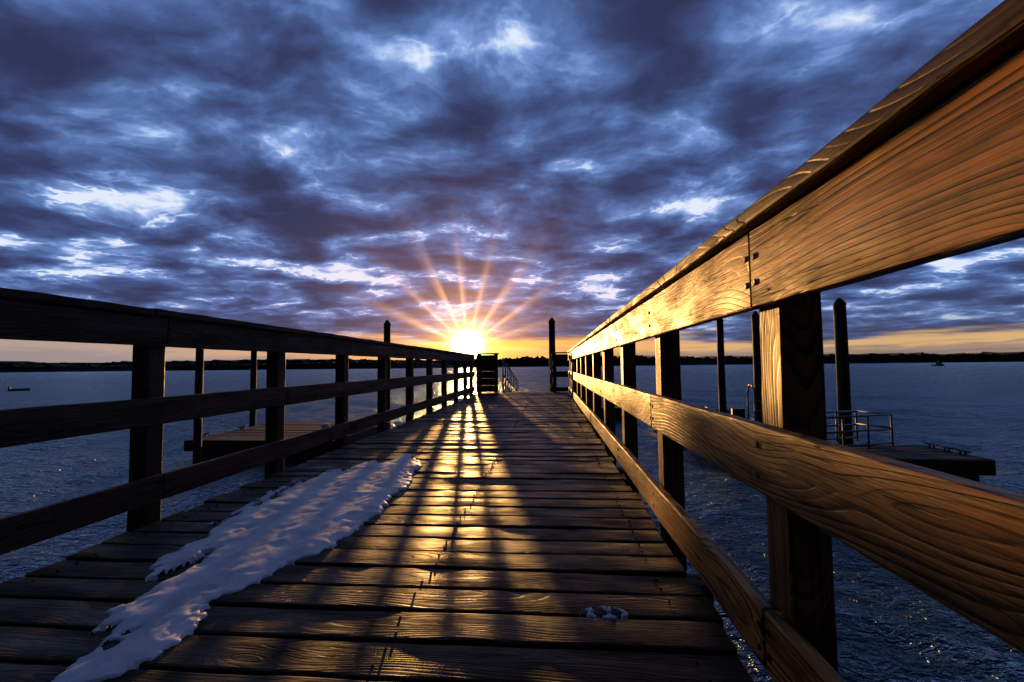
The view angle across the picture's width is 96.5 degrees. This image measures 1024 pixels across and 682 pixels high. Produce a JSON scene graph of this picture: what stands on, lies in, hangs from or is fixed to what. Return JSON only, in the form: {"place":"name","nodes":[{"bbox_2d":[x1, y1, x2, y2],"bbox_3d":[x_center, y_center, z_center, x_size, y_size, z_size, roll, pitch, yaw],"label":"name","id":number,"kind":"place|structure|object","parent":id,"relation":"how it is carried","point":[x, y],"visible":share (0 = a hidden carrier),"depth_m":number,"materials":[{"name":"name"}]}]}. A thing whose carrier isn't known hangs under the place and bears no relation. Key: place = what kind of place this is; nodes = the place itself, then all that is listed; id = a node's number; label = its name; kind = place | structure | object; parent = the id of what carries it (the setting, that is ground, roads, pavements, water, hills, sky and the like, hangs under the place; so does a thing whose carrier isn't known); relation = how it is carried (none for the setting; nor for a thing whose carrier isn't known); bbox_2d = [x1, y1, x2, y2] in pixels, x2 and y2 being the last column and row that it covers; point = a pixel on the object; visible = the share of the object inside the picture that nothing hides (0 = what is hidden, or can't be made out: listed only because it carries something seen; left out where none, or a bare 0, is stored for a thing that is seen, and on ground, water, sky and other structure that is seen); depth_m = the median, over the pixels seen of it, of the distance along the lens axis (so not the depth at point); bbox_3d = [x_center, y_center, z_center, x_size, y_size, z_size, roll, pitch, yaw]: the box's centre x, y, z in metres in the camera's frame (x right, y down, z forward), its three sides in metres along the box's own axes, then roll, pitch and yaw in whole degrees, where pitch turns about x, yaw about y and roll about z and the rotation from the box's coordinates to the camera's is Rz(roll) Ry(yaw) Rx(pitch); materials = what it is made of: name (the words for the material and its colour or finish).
{"place":"outdoors","nodes":[
{"label":"outdoors","id":0,"kind":"place"},
{"bbox_2d":[51,454,422,681],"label":"snow","id":1,"kind":"structure","parent":0,"point":[249,545],"depth_m":1.83,"materials":[{"name":"white snow"}]},
{"bbox_2d":[321,423,329,428],"bbox_3d":[-4.604,2.219,11.270,0.253,0.380,0.260,-1,-3,5],"label":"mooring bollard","id":2,"kind":"object","parent":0,"point":[324,425],"visible":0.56,"depth_m":11.21,"materials":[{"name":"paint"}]},
{"bbox_2d":[0,362,1023,681],"bbox_3d":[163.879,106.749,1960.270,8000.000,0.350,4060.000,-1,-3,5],"label":"water","id":3,"kind":"structure","parent":0,"point":[892,626],"depth_m":11.26,"materials":[{"name":"blue liquid"}]},
{"bbox_2d":[8,387,29,390],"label":"rowing skiff","id":4,"kind":"object","parent":3,"relation":"on","point":[22,389],"visible":0.98,"depth_m":51.63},
{"bbox_2d":[192,349,203,464],"bbox_3d":[-7.221,2.654,10.482,0.186,5.480,0.186,-1,-3,5],"label":"mooring piling","id":5,"kind":"object","parent":3,"relation":"in","point":[197,423],"visible":0.34,"depth_m":10.49,"materials":[{"name":"brown wood"}]},
{"bbox_2d":[249,351,256,426],"bbox_3d":[-8.787,2.920,15.474,0.219,5.520,0.217,-1,-3,5],"label":"mooring piling","id":6,"kind":"object","parent":3,"relation":"in","point":[253,385],"visible":0.34,"depth_m":15.49,"materials":[{"name":"brown wood"}]},
{"bbox_2d":[184,422,389,460],"bbox_3d":[-6.010,2.842,12.962,3.900,0.847,3.800,-1,-3,5],"label":"floating dock","id":7,"kind":"object","parent":3,"relation":"on","point":[218,445],"visible":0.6,"depth_m":11.38,"materials":[{"name":"brown wood"}]},
{"bbox_2d":[0,392,755,681],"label":"boardwalk","id":8,"kind":"structure","parent":3,"relation":"in","point":[507,536],"depth_m":1.56,"materials":[{"name":"brown wood"}]},
{"bbox_2d":[0,286,475,555],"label":"wooden railing","id":9,"kind":"object","parent":8,"relation":"attached to","point":[146,411],"visible":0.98,"depth_m":2.57,"materials":[{"name":"brown wood"}]},
{"bbox_2d":[475,353,498,393],"bbox_3d":[-0.701,1.103,13.033,0.659,1.521,0.161,-1,-3,5],"label":"end railing","id":10,"kind":"object","parent":8,"relation":"attached to","point":[486,373],"visible":0.9,"depth_m":12.97,"materials":[{"name":"brown wood"}]},
{"bbox_2d":[551,352,568,391],"bbox_3d":[1.361,1.073,12.863,0.480,1.521,0.161,-1,-3,5],"label":"end railing","id":11,"kind":"object","parent":8,"relation":"attached to","point":[558,356],"visible":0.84,"depth_m":12.82,"materials":[{"name":"brown wood"}]},
{"bbox_2d":[580,606,627,622],"bbox_3d":[0.276,0.823,1.369,0.144,0.022,0.094,-1,-3,5],"label":"snow patch","id":12,"kind":"object","parent":8,"relation":"on","point":[608,610],"visible":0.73,"depth_m":1.38,"materials":[{"name":"white snow"}]},
{"bbox_2d":[567,0,1023,681],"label":"wooden railing","id":13,"kind":"object","parent":8,"relation":"attached to","point":[923,164],"visible":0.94,"depth_m":0.86,"materials":[{"name":"brown wood"}]},
{"bbox_2d":[384,320,390,421],"bbox_3d":[-4.545,2.457,16.596,0.273,6.480,0.269,-1,-3,5],"label":"mooring piling","id":14,"kind":"object","parent":3,"relation":"in","point":[387,330],"visible":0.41,"depth_m":16.63,"materials":[{"name":"brown wood"}]},
{"bbox_2d":[0,352,1023,371],"bbox_3d":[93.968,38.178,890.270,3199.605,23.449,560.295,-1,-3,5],"label":"distant treeline","id":15,"kind":"object","parent":3,"relation":"on","point":[245,364],"visible":0.59,"depth_m":899.09,"materials":[{"name":"black plant"}]},
{"bbox_2d":[448,403,621,419],"bbox_3d":[1.053,3.155,20.043,7.800,0.847,2.500,-1,-3,5],"label":"floating dock","id":16,"kind":"object","parent":3,"relation":"on","point":[618,413],"visible":0.05,"depth_m":18.66,"materials":[{"name":"brown wood"}]},
{"bbox_2d":[502,357,551,391],"bbox_3d":[0.684,1.592,16.097,1.428,1.919,6.120,-1,-3,5],"label":"gangway","id":17,"kind":"object","parent":16,"relation":"on","point":[508,387],"visible":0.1,"depth_m":14.11,"materials":[{"name":"metal"}]},
{"bbox_2d":[548,317,554,391],"bbox_3d":[1.569,2.384,17.496,0.278,6.600,0.283,-1,-3,5],"label":"mooring piling","id":18,"kind":"object","parent":3,"relation":"in","point":[551,321],"visible":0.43,"depth_m":17.52,"materials":[{"name":"brown wood"}]},
{"bbox_2d":[716,319,726,412],"bbox_3d":[7.600,2.328,16.487,0.274,6.480,0.270,-1,-3,5],"label":"mooring piling","id":19,"kind":"object","parent":3,"relation":"in","point":[721,368],"visible":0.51,"depth_m":16.48,"materials":[{"name":"brown wood"}]},
{"bbox_2d":[717,408,753,419],"bbox_3d":[7.585,2.655,15.933,1.244,0.936,3.888,-2,-3,17],"label":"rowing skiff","id":20,"kind":"object","parent":3,"relation":"on","point":[738,411],"visible":0.15,"depth_m":14.13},
{"bbox_2d":[751,311,762,421],"bbox_3d":[8.046,2.237,14.889,0.261,6.480,0.260,-1,-3,5],"label":"mooring piling","id":21,"kind":"object","parent":3,"relation":"in","point":[757,372],"visible":0.59,"depth_m":14.89,"materials":[{"name":"brown wood"}]},
{"bbox_2d":[832,298,853,444],"bbox_3d":[8.597,2.084,11.795,0.322,6.440,0.325,-1,-3,5],"label":"mooring piling","id":22,"kind":"object","parent":3,"relation":"in","point":[842,357],"visible":0.57,"depth_m":11.78,"materials":[{"name":"brown wood"}]},
{"bbox_2d":[706,407,995,482],"bbox_3d":[7.002,2.723,13.187,4.000,0.847,10.000,-1,-3,5],"label":"floating dock","id":23,"kind":"object","parent":3,"relation":"on","point":[965,465],"visible":0.1,"depth_m":8.26,"materials":[{"name":"brown wood"}]},
{"bbox_2d":[747,383,762,420],"bbox_3d":[7.712,2.333,14.254,0.506,2.027,0.556,-1,-3,5],"label":"dock ladder","id":24,"kind":"object","parent":23,"relation":"attached to","point":[752,386],"visible":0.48,"depth_m":14.25,"materials":[{"name":"metal"}]},
{"bbox_2d":[827,410,893,448],"bbox_3d":[6.842,1.861,9.579,2.024,0.682,0.815,0,-3,-15],"label":"dock handrail","id":25,"kind":"object","parent":23,"relation":"on","point":[843,431],"visible":0.56,"depth_m":9.44,"materials":[{"name":"metal"}]},
{"bbox_2d":[931,361,943,365],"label":"motorboat","id":26,"kind":"object","parent":3,"relation":"on","point":[938,364],"visible":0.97,"depth_m":228.73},
{"bbox_2d":[0,0,1023,362],"label":"sky","id":27,"kind":"structure","parent":0,"point":[465,176],"materials":[{"name":"blue"}]}
]}

